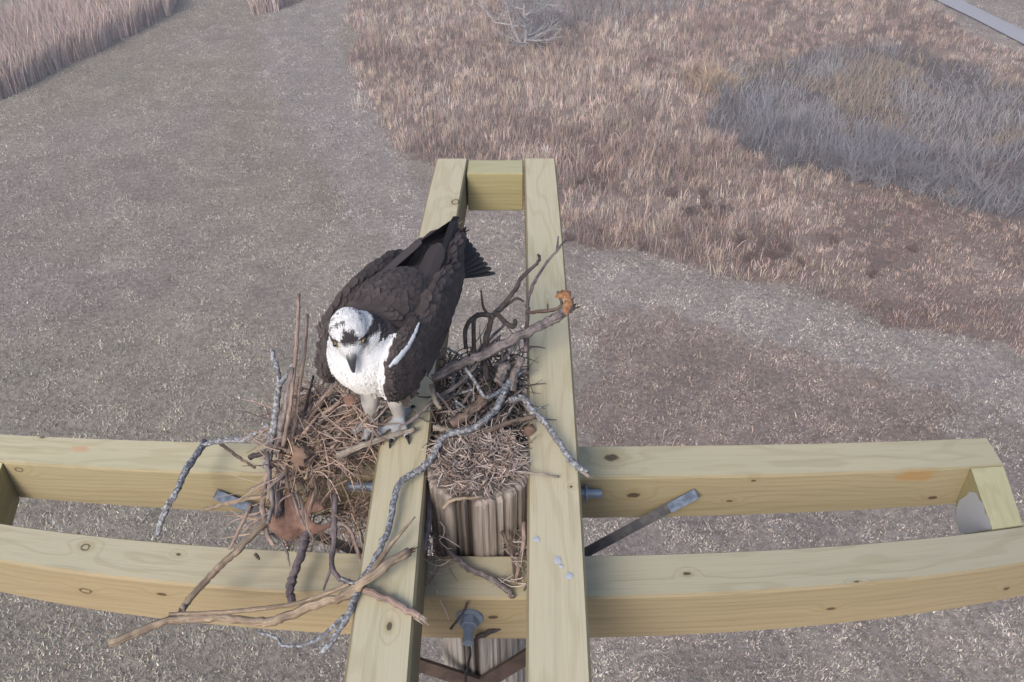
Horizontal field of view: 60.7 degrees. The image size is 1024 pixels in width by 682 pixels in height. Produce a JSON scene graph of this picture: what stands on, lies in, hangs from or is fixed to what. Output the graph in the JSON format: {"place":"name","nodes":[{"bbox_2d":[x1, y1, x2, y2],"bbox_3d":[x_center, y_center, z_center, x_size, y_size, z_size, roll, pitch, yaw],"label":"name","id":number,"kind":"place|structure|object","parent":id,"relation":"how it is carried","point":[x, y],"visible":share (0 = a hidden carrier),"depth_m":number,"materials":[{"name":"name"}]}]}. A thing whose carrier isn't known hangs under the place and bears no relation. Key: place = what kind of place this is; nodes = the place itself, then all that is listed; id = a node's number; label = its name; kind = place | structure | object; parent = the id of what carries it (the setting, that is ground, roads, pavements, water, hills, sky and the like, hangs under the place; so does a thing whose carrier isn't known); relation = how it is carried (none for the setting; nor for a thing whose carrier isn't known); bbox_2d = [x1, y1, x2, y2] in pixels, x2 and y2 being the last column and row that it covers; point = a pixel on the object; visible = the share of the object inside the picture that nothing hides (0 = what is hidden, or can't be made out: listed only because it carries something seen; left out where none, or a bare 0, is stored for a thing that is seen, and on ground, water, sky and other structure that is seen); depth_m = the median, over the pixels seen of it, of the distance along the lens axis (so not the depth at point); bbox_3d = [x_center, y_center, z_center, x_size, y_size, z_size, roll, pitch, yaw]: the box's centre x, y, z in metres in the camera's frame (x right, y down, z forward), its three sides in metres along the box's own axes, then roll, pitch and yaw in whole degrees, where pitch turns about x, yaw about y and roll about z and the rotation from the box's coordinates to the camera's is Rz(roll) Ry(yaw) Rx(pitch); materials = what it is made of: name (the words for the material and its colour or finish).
{"place":"outdoors","nodes":[
{"label":"outdoors","id":0,"kind":"place"},
{"bbox_2d":[0,0,1023,681],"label":"ground","id":1,"kind":"structure","parent":0,"point":[674,276],"depth_m":20.53,"materials":[{"name":"gravel"}]},
{"bbox_2d":[0,0,177,99],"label":"reed bed","id":2,"kind":"object","parent":1,"relation":"on","point":[40,38],"visible":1,"depth_m":32.79,"materials":[{"name":"beige plant"}]},
{"bbox_2d":[247,0,301,15],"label":"reed bed","id":3,"kind":"object","parent":1,"relation":"on","point":[258,7],"visible":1,"depth_m":36.82,"materials":[{"name":"beige plant"}]},
{"bbox_2d":[0,158,1023,681],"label":"nest platform","id":4,"kind":"structure","parent":1,"relation":"on","point":[562,608],"depth_m":1.61,"materials":[{"name":"beige"}]},
{"bbox_2d":[154,439,206,535],"bbox_3d":[-0.614,0.272,1.645,0.034,0.079,0.195,9,38,12],"label":"stick","id":5,"kind":"object","parent":4,"relation":"on","point":[188,466],"visible":0.98,"depth_m":1.60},
{"bbox_2d":[203,423,269,446],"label":"stick","id":6,"kind":"object","parent":5,"relation":"on","point":[227,440],"visible":0.95,"depth_m":1.67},
{"bbox_2d":[219,444,255,468],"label":"twig","id":7,"kind":"object","parent":6,"relation":"on","point":[233,453],"visible":0.91,"depth_m":1.65,"materials":[{"name":"wood"}]},
{"bbox_2d":[228,504,251,549],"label":"twig","id":8,"kind":"object","parent":4,"relation":"hanging from","point":[242,522],"visible":1,"depth_m":1.51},
{"bbox_2d":[107,516,418,647],"bbox_3d":[-0.369,0.386,1.311,0.476,0.128,0.106,-8,38,-11],"label":"branch","id":9,"kind":"object","parent":4,"relation":"on","point":[379,567],"visible":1,"depth_m":1.31,"materials":[{"name":"wood"}]},
{"bbox_2d":[178,517,270,623],"bbox_3d":[-0.472,0.367,1.422,0.028,0.025,0.220,16,40,21],"label":"stick","id":10,"kind":"object","parent":9,"relation":"on","point":[258,528],"visible":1,"depth_m":1.42,"materials":[{"name":"wood"}]},
{"bbox_2d":[270,532,289,565],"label":"twig","id":11,"kind":"object","parent":4,"relation":"hanging from","point":[277,538],"visible":1,"depth_m":1.49,"materials":[{"name":"wood"}]},
{"bbox_2d":[213,467,370,553],"bbox_3d":[-0.375,0.314,1.624,0.397,0.202,0.287,0,37,1],"label":"nest lining","id":12,"kind":"object","parent":4,"relation":"hanging from","point":[355,510],"visible":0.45,"depth_m":1.60,"materials":[{"name":"plant"}]},
{"bbox_2d":[285,529,310,602],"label":"stick","id":13,"kind":"object","parent":4,"relation":"on","point":[291,583],"visible":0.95,"depth_m":1.45,"materials":[{"name":"wood"}]},
{"bbox_2d":[234,369,391,522],"bbox_3d":[-0.350,0.187,1.632,0.359,0.287,0.386,0,37,1],"label":"nest lining","id":14,"kind":"object","parent":4,"relation":"on","point":[329,460],"visible":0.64,"depth_m":1.58,"materials":[{"name":"plant"}]},
{"bbox_2d":[203,494,269,511],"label":"stick","id":15,"kind":"object","parent":14,"relation":"on","point":[232,502],"visible":0.98,"depth_m":1.54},
{"bbox_2d":[242,513,267,533],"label":"twig","id":16,"kind":"object","parent":14,"relation":"on","point":[249,525],"visible":1,"depth_m":1.50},
{"bbox_2d":[259,464,275,546],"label":"stick","id":17,"kind":"object","parent":14,"relation":"on","point":[269,539],"visible":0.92,"depth_m":1.51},
{"bbox_2d":[264,451,275,524],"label":"stick","id":18,"kind":"object","parent":14,"relation":"hanging from","point":[269,478],"visible":0.98,"depth_m":1.53,"materials":[{"name":"wood"}]},
{"bbox_2d":[262,349,292,467],"bbox_3d":[-0.435,0.127,1.577,0.049,0.197,0.114,17,40,21],"label":"stick","id":19,"kind":"object","parent":14,"relation":"on","point":[280,381],"visible":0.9,"depth_m":1.57,"materials":[{"name":"wood"}]},
{"bbox_2d":[273,476,284,518],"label":"stick","id":20,"kind":"object","parent":14,"relation":"hanging from","point":[280,508],"visible":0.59,"depth_m":1.54,"materials":[{"name":"wood"}]},
{"bbox_2d":[273,367,293,453],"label":"stick","id":21,"kind":"object","parent":14,"relation":"on","point":[281,421],"visible":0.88,"depth_m":1.56,"materials":[{"name":"wood"}]},
{"bbox_2d":[281,290,300,447],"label":"stick","id":22,"kind":"object","parent":14,"relation":"on","point":[289,409],"visible":1,"depth_m":1.55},
{"bbox_2d":[248,411,334,459],"bbox_3d":[-0.400,0.174,1.588,0.168,0.088,0.018,-7,37,-9],"label":"stick","id":23,"kind":"object","parent":14,"relation":"on","point":[251,456],"visible":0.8,"depth_m":1.59,"materials":[{"name":"wood"}]},
{"bbox_2d":[286,314,308,453],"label":"stick","id":24,"kind":"object","parent":14,"relation":"on","point":[295,418],"visible":0.97,"depth_m":1.57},
{"bbox_2d":[268,489,330,539],"bbox_3d":[-0.374,0.307,1.551,0.121,0.069,0.060,0,37,1],"label":"oak leaf","id":25,"kind":"object","parent":14,"relation":"hanging from","point":[282,527],"visible":0.8,"depth_m":1.55,"materials":[{"name":"plant"}]},
{"bbox_2d":[291,492,307,531],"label":"twig","id":26,"kind":"object","parent":14,"relation":"hanging from","point":[296,506],"visible":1,"depth_m":1.46,"materials":[{"name":"wood"}]},
{"bbox_2d":[290,444,309,471],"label":"leaf","id":27,"kind":"object","parent":14,"relation":"on","point":[298,457],"visible":1,"depth_m":1.53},
{"bbox_2d":[300,375,314,425],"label":"stick","id":28,"kind":"object","parent":14,"relation":"on","point":[307,399],"visible":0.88,"depth_m":1.62,"materials":[{"name":"wood"}]},
{"bbox_2d":[296,413,321,443],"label":"stick","id":29,"kind":"object","parent":14,"relation":"on","point":[314,419],"visible":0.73,"depth_m":1.59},
{"bbox_2d":[280,381,339,474],"bbox_3d":[-0.381,0.165,1.600,0.031,0.108,0.194,18,41,23],"label":"stick","id":30,"kind":"object","parent":14,"relation":"on","point":[337,383],"visible":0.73,"depth_m":1.61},
{"bbox_2d":[300,397,327,431],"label":"stick","id":31,"kind":"object","parent":14,"relation":"on","point":[309,419],"visible":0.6,"depth_m":1.60,"materials":[{"name":"wood"}]},
{"bbox_2d":[315,399,340,421],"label":"stick","id":32,"kind":"object","parent":14,"relation":"on","point":[332,407],"visible":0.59,"depth_m":1.59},
{"bbox_2d":[311,387,400,469],"bbox_3d":[-0.274,0.137,1.566,0.169,0.152,0.206,0,37,1],"label":"nest lining","id":33,"kind":"object","parent":14,"relation":"on","point":[372,427],"visible":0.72,"depth_m":1.54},
{"bbox_2d":[344,394,354,405],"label":"leaf","id":34,"kind":"object","parent":33,"relation":"on","point":[349,400],"visible":1,"depth_m":1.49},
{"bbox_2d":[336,427,415,458],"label":"stick","id":35,"kind":"object","parent":14,"relation":"on","point":[356,447],"visible":0.98,"depth_m":1.53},
{"bbox_2d":[322,494,355,590],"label":"stick","id":36,"kind":"object","parent":4,"relation":"hanging from","point":[332,568],"visible":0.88,"depth_m":1.45,"materials":[{"name":"wood"}]},
{"bbox_2d":[340,521,361,564],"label":"twig","id":37,"kind":"object","parent":4,"relation":"on","point":[348,528],"visible":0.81,"depth_m":1.41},
{"bbox_2d":[256,367,522,654],"bbox_3d":[-0.147,0.220,1.423,0.112,0.124,0.663,20,41,25],"label":"branch","id":38,"kind":"object","parent":4,"relation":"on","point":[341,622],"visible":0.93,"depth_m":1.41,"materials":[{"name":"wood"}]},
{"bbox_2d":[362,586,428,624],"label":"stick","id":39,"kind":"object","parent":4,"relation":"on","point":[393,602],"visible":1,"depth_m":1.26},
{"bbox_2d":[314,216,494,449],"bbox_3d":[-0.171,-0.047,1.582,0.188,0.320,0.548,13,39,17],"label":"osprey","id":40,"kind":"object","parent":4,"relation":"on","point":[386,320],"visible":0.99,"depth_m":1.42,"materials":[{"name":"brown"}]},
{"bbox_2d":[424,484,432,554],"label":"stick","id":41,"kind":"object","parent":4,"relation":"on","point":[429,516],"visible":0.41,"depth_m":1.45,"materials":[{"name":"wood"}]},
{"bbox_2d":[430,532,444,556],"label":"twig","id":42,"kind":"object","parent":4,"relation":"on","point":[436,538],"visible":0.97,"depth_m":1.47,"materials":[{"name":"wood"}]},
{"bbox_2d":[398,362,479,429],"bbox_3d":[-0.127,0.091,1.585,0.207,0.076,0.015,-27,44,-31],"label":"stick","id":43,"kind":"object","parent":4,"relation":"on","point":[431,402],"visible":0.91,"depth_m":1.59,"materials":[{"name":"wood"}]},
{"bbox_2d":[449,601,467,629],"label":"twig","id":44,"kind":"object","parent":4,"relation":"hanging from","point":[457,619],"visible":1,"depth_m":1.43,"materials":[{"name":"wood"}]},
{"bbox_2d":[464,646,471,681],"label":"cable","id":45,"kind":"object","parent":4,"relation":"hanging from","point":[468,663],"visible":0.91,"depth_m":1.57,"materials":[{"name":"black rubber"}]},
{"bbox_2d":[424,521,526,619],"bbox_3d":[-0.061,0.370,1.451,0.305,0.174,0.132,-4,37,-4],"label":"nest lining","id":46,"kind":"object","parent":4,"relation":"attached to","point":[445,563],"visible":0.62,"depth_m":1.45,"materials":[{"name":"plant"}]},
{"bbox_2d":[421,413,533,508],"bbox_3d":[-0.062,0.199,1.495,0.197,0.078,0.206,0,37,1],"label":"nest lining","id":47,"kind":"object","parent":4,"relation":"on","point":[502,442],"visible":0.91,"depth_m":1.48,"materials":[{"name":"plant"}]},
{"bbox_2d":[436,392,463,426],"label":"twig","id":48,"kind":"object","parent":47,"relation":"on","point":[446,404],"visible":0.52,"depth_m":1.57,"materials":[{"name":"wood"}]},
{"bbox_2d":[442,495,482,509],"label":"twig","id":49,"kind":"object","parent":47,"relation":"on","point":[446,504],"visible":1,"depth_m":1.42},
{"bbox_2d":[483,414,535,433],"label":"stick","id":50,"kind":"object","parent":47,"relation":"on","point":[504,424],"visible":0.99,"depth_m":1.53,"materials":[{"name":"wood"}]},
{"bbox_2d":[444,549,514,598],"bbox_3d":[-0.055,0.385,1.448,0.147,0.021,0.020,24,43,29],"label":"stick","id":51,"kind":"object","parent":4,"relation":"on","point":[463,564],"visible":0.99,"depth_m":1.45,"materials":[{"name":"wood"}]},
{"bbox_2d":[409,323,556,451],"bbox_3d":[-0.061,0.116,1.683,0.293,0.239,0.387,0,37,1],"label":"nest lining","id":52,"kind":"object","parent":4,"relation":"on","point":[519,407],"visible":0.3,"depth_m":1.66,"materials":[{"name":"wood"}]},
{"bbox_2d":[429,384,441,409],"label":"stick","id":53,"kind":"object","parent":52,"relation":"on","point":[434,397],"visible":1,"depth_m":1.57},
{"bbox_2d":[433,425,452,431],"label":"twig","id":54,"kind":"object","parent":52,"relation":"on","point":[439,428],"visible":0.81,"depth_m":1.54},
{"bbox_2d":[428,388,472,402],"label":"twig","id":55,"kind":"object","parent":52,"relation":"on","point":[462,392],"visible":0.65,"depth_m":1.63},
{"bbox_2d":[452,354,461,412],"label":"twig","id":56,"kind":"object","parent":52,"relation":"on","point":[455,403],"visible":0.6,"depth_m":1.64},
{"bbox_2d":[449,391,493,428],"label":"stick","id":57,"kind":"object","parent":52,"relation":"on","point":[478,404],"visible":0.91,"depth_m":1.56,"materials":[{"name":"wood"}]},
{"bbox_2d":[468,324,504,356],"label":"twig","id":58,"kind":"object","parent":52,"relation":"on","point":[495,333],"visible":0.45,"depth_m":1.75,"materials":[{"name":"wood"}]},
{"bbox_2d":[463,254,540,381],"bbox_3d":[-0.026,-0.053,1.688,0.104,0.149,0.246,11,38,15],"label":"branch","id":59,"kind":"object","parent":52,"relation":"on","point":[495,313],"visible":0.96,"depth_m":1.67,"materials":[{"name":"brown plant"}]},
{"bbox_2d":[493,361,510,387],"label":"stick","id":60,"kind":"object","parent":52,"relation":"on","point":[501,373],"visible":0.99,"depth_m":1.61,"materials":[{"name":"wood"}]},
{"bbox_2d":[431,297,579,382],"bbox_3d":[-0.002,-0.001,1.632,0.330,0.077,0.045,-21,41,-25],"label":"stick","id":61,"kind":"object","parent":52,"relation":"on","point":[552,319],"visible":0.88,"depth_m":1.61,"materials":[{"name":"wood"}]},
{"bbox_2d":[524,236,565,352],"bbox_3d":[0.053,-0.097,1.730,0.037,0.105,0.270,11,38,15],"label":"branch","id":62,"kind":"object","parent":61,"relation":"on","point":[527,318],"visible":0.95,"depth_m":1.73,"materials":[{"name":"brown plant"}]},
{"bbox_2d":[525,291,563,313],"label":"twig","id":63,"kind":"object","parent":62,"relation":"on","point":[546,310],"visible":0.88,"depth_m":1.67,"materials":[{"name":"wood"}]},
{"bbox_2d":[554,290,572,315],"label":"leaf","id":64,"kind":"object","parent":61,"relation":"on","point":[567,297],"visible":1,"depth_m":1.63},
{"bbox_2d":[491,341,519,370],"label":"twig","id":65,"kind":"object","parent":52,"relation":"on","point":[510,351],"visible":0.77,"depth_m":1.70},
{"bbox_2d":[485,346,531,385],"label":"twig","id":66,"kind":"object","parent":52,"relation":"on","point":[509,360],"visible":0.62,"depth_m":1.72,"materials":[{"name":"wood"}]},
{"bbox_2d":[509,357,524,391],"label":"stick","id":67,"kind":"object","parent":52,"relation":"on","point":[515,369],"visible":0.98,"depth_m":1.63,"materials":[{"name":"wood"}]},
{"bbox_2d":[475,628,501,639],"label":"stick","id":68,"kind":"object","parent":4,"relation":"on","point":[486,633],"visible":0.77,"depth_m":1.47,"materials":[{"name":"wood"}]},
{"bbox_2d":[500,530,515,577],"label":"twig","id":69,"kind":"object","parent":4,"relation":"on","point":[505,538],"visible":0.91,"depth_m":1.46,"materials":[{"name":"wood"}]},
{"bbox_2d":[514,522,526,582],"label":"twig","id":70,"kind":"object","parent":4,"relation":"hanging from","point":[524,537],"visible":0.94,"depth_m":1.44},
{"bbox_2d":[499,469,558,477],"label":"twig","id":71,"kind":"object","parent":4,"relation":"on","point":[540,474],"visible":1,"depth_m":1.46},
{"bbox_2d":[524,424,535,435],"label":"leaf","id":72,"kind":"object","parent":4,"relation":"on","point":[530,430],"visible":1,"depth_m":1.56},
{"bbox_2d":[508,394,592,477],"bbox_3d":[0.079,0.158,1.531,0.055,0.032,0.230,-23,42,-27],"label":"branch","id":73,"kind":"object","parent":4,"relation":"on","point":[545,422],"visible":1,"depth_m":1.52,"materials":[{"name":"wood"}]},
{"bbox_2d":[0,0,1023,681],"bbox_3d":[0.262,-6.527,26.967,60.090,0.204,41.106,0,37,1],"label":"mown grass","id":74,"kind":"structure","parent":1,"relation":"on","point":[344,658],"depth_m":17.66,"materials":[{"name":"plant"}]},
{"bbox_2d":[476,0,569,47],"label":"bare tree","id":75,"kind":"object","parent":1,"relation":"on","point":[526,36],"visible":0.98,"depth_m":32.56,"materials":[{"name":"grey plant"}]},
{"bbox_2d":[496,0,711,42],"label":"shrub thicket","id":76,"kind":"object","parent":1,"relation":"on","point":[563,14],"visible":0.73,"depth_m":35.99,"materials":[{"name":"grey twigs"}]},
{"bbox_2d":[661,185,677,198],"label":"weed clump","id":77,"kind":"object","parent":1,"relation":"on","point":[671,195],"visible":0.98,"depth_m":23.35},
{"bbox_2d":[340,0,1023,354],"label":"meadow grass","id":78,"kind":"structure","parent":1,"relation":"on","point":[555,43],"depth_m":27.89,"materials":[{"name":"plant"}]},
{"bbox_2d":[680,201,701,216],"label":"weed clump","id":79,"kind":"object","parent":1,"relation":"on","point":[689,210],"visible":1,"depth_m":22.45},
{"bbox_2d":[676,56,723,83],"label":"grass tuft","id":80,"kind":"object","parent":1,"relation":"on","point":[699,68],"visible":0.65,"depth_m":30.16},
{"bbox_2d":[695,194,717,209],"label":"weed clump","id":81,"kind":"object","parent":1,"relation":"on","point":[708,204],"visible":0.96,"depth_m":22.73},
{"bbox_2d":[686,62,751,96],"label":"grass tuft","id":82,"kind":"object","parent":1,"relation":"on","point":[706,79],"visible":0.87,"depth_m":29.36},
{"bbox_2d":[708,206,730,221],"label":"weed clump","id":83,"kind":"object","parent":1,"relation":"on","point":[713,216],"visible":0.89,"depth_m":22.30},
{"bbox_2d":[733,227,751,243],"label":"weed clump","id":84,"kind":"object","parent":1,"relation":"on","point":[739,238],"visible":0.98,"depth_m":21.37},
{"bbox_2d":[731,118,764,151],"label":"bare shrub","id":85,"kind":"object","parent":1,"relation":"on","point":[751,136],"visible":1,"depth_m":25.33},
{"bbox_2d":[741,247,758,262],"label":"weed clump","id":86,"kind":"object","parent":1,"relation":"on","point":[749,257],"visible":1,"depth_m":20.72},
{"bbox_2d":[753,231,769,251],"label":"weed clump","id":87,"kind":"object","parent":1,"relation":"on","point":[761,244],"visible":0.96,"depth_m":21.07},
{"bbox_2d":[576,305,953,445],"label":"rough grass","id":88,"kind":"structure","parent":1,"relation":"on","point":[850,403],"depth_m":16.86,"materials":[{"name":"plant"}]},
{"bbox_2d":[765,243,784,259],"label":"weed clump","id":89,"kind":"object","parent":1,"relation":"on","point":[771,254],"visible":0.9,"depth_m":20.73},
{"bbox_2d":[777,234,792,251],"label":"weed clump","id":90,"kind":"object","parent":1,"relation":"on","point":[788,246],"visible":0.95,"depth_m":21.10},
{"bbox_2d":[770,125,807,165],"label":"bare shrub","id":91,"kind":"object","parent":1,"relation":"on","point":[783,149],"visible":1,"depth_m":24.74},
{"bbox_2d":[816,137,844,173],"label":"bare shrub","id":92,"kind":"object","parent":1,"relation":"on","point":[827,164],"visible":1,"depth_m":24.40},
{"bbox_2d":[824,231,841,245],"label":"weed clump","id":93,"kind":"object","parent":1,"relation":"on","point":[833,239],"visible":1,"depth_m":21.42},
{"bbox_2d":[843,161,867,183],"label":"bare shrub","id":94,"kind":"object","parent":1,"relation":"on","point":[852,177],"visible":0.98,"depth_m":23.95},
{"bbox_2d":[696,33,1023,218],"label":"shrub thicket","id":95,"kind":"object","parent":1,"relation":"on","point":[768,104],"visible":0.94,"depth_m":26.96,"materials":[{"name":"grey plant"}]},
{"bbox_2d":[837,143,890,179],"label":"bare shrub","id":96,"kind":"object","parent":1,"relation":"on","point":[868,167],"visible":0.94,"depth_m":23.97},
{"bbox_2d":[867,264,882,277],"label":"weed clump","id":97,"kind":"object","parent":1,"relation":"on","point":[874,271],"visible":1,"depth_m":20.16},
{"bbox_2d":[870,165,893,190],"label":"bare shrub","id":98,"kind":"object","parent":1,"relation":"on","point":[878,186],"visible":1,"depth_m":23.57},
{"bbox_2d":[906,240,923,251],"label":"weed clump","id":99,"kind":"object","parent":1,"relation":"on","point":[910,247],"visible":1,"depth_m":21.08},
{"bbox_2d":[888,143,948,189],"bbox_3d":[10.785,-4.716,23.450,1.736,1.349,1.210,-23,42,-27],"label":"bare shrub","id":100,"kind":"object","parent":1,"relation":"on","point":[907,170],"visible":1,"depth_m":23.31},
{"bbox_2d":[908,176,933,197],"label":"bare shrub","id":101,"kind":"object","parent":1,"relation":"on","point":[918,192],"visible":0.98,"depth_m":23.21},
{"bbox_2d":[918,157,966,196],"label":"bare shrub","id":102,"kind":"object","parent":1,"relation":"on","point":[930,177],"visible":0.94,"depth_m":23.20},
{"bbox_2d":[930,183,974,207],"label":"bare shrub","id":103,"kind":"object","parent":1,"relation":"on","point":[960,195],"visible":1,"depth_m":22.74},
{"bbox_2d":[943,76,970,94],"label":"clump","id":104,"kind":"object","parent":1,"relation":"on","point":[956,88],"visible":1,"depth_m":29.07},
{"bbox_2d":[948,130,1019,201],"bbox_3d":[12.283,-4.672,22.976,1.854,1.859,2.151,0,37,1],"label":"bare shrub","id":105,"kind":"object","parent":1,"relation":"on","point":[977,181],"visible":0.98,"depth_m":22.91,"materials":[{"name":"plant"}]},
{"bbox_2d":[980,155,1012,175],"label":"weed clump","id":106,"kind":"object","parent":1,"relation":"on","point":[990,168],"visible":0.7,"depth_m":24.16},
{"bbox_2d":[977,183,1020,218],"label":"bare shrub","id":107,"kind":"object","parent":1,"relation":"on","point":[1004,205],"visible":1,"depth_m":22.35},
{"bbox_2d":[987,88,1014,107],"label":"clump","id":108,"kind":"object","parent":1,"relation":"on","point":[998,93],"visible":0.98,"depth_m":28.16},
{"bbox_2d":[996,172,1023,213],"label":"bare shrub","id":109,"kind":"object","parent":1,"relation":"on","point":[1020,194],"visible":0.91,"depth_m":22.47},
{"bbox_2d":[937,0,1023,43],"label":"road","id":110,"kind":"structure","parent":0,"point":[998,24],"depth_m":35.43,"materials":[{"name":"asphalt"}]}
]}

